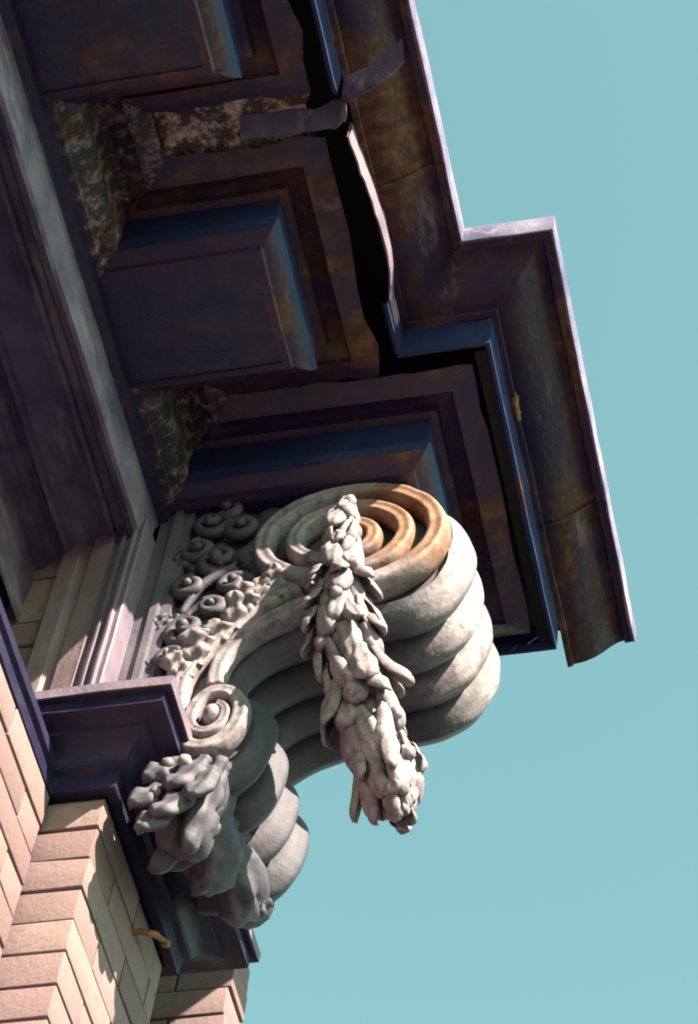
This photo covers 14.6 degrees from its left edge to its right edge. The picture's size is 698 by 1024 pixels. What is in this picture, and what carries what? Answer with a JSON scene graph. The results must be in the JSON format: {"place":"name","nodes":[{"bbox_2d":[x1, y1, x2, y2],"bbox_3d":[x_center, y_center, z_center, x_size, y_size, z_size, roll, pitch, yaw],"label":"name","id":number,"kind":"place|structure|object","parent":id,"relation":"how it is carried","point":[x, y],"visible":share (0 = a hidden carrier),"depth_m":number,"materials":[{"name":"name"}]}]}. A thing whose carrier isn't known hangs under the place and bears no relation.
{"place":"outdoors","nodes":[
{"label":"outdoors","id":0,"kind":"place"},
{"bbox_2d":[240,0,697,1023],"label":"sky","id":1,"kind":"structure","parent":0,"point":[546,872],"materials":[{"name":"blue"}]},
{"label":"ground","id":2,"kind":"structure","parent":0,"visible":0},
{"bbox_2d":[0,661,48,958],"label":"brick wall","id":3,"kind":"structure","parent":2,"relation":"on","point":[24,798],"depth_m":3.99,"materials":[{"name":"beige brick"}]},
{"bbox_2d":[0,796,161,1023],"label":"brick pier","id":4,"kind":"structure","parent":2,"relation":"on","point":[76,950],"depth_m":4.01,"materials":[{"name":"beige brick"}]},
{"bbox_2d":[0,599,260,976],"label":"ledge moulding","id":5,"kind":"object","parent":4,"relation":"on","point":[111,740],"visible":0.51,"depth_m":4.17,"materials":[{"name":"metal"}]},
{"bbox_2d":[0,558,88,668],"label":"frieze wall","id":6,"kind":"structure","parent":5,"relation":"on","point":[25,628],"depth_m":4.65,"materials":[{"name":"brick"}]},
{"bbox_2d":[0,0,635,666],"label":"metal cornice","id":7,"kind":"structure","parent":6,"relation":"attached to","point":[250,262],"depth_m":4.64,"materials":[{"name":"brown paint"}]},
{"bbox_2d":[127,483,500,929],"bbox_3d":[-0.063,0.292,4.439,0.538,0.955,0.446,-7,-57,12],"label":"scroll bracket","id":8,"kind":"object","parent":7,"relation":"attached to","point":[307,636],"visible":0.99,"depth_m":4.41,"materials":[{"name":"beige stone"}]},
{"bbox_2d":[26,510,196,691],"bbox_3d":[-0.421,0.292,4.666,0.317,0.831,0.385,-7,-57,12],"label":"frieze casing","id":9,"kind":"object","parent":5,"relation":"on","point":[116,596],"visible":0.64,"depth_m":4.56,"materials":[{"name":"beige stone"}]},
{"bbox_2d":[132,928,170,947],"bbox_3d":[-0.305,0.649,4.193,0.077,0.034,0.028,34,-59,-15],"label":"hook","id":10,"kind":"object","parent":4,"relation":"attached to","point":[165,942],"visible":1,"depth_m":4.18,"materials":[{"name":"brown metal"}]},
{"bbox_2d":[149,968,249,1023],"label":"neighbour pier","id":11,"kind":"structure","parent":2,"relation":"on","point":[215,997],"depth_m":4.78,"materials":[{"name":"brick"}]}
]}

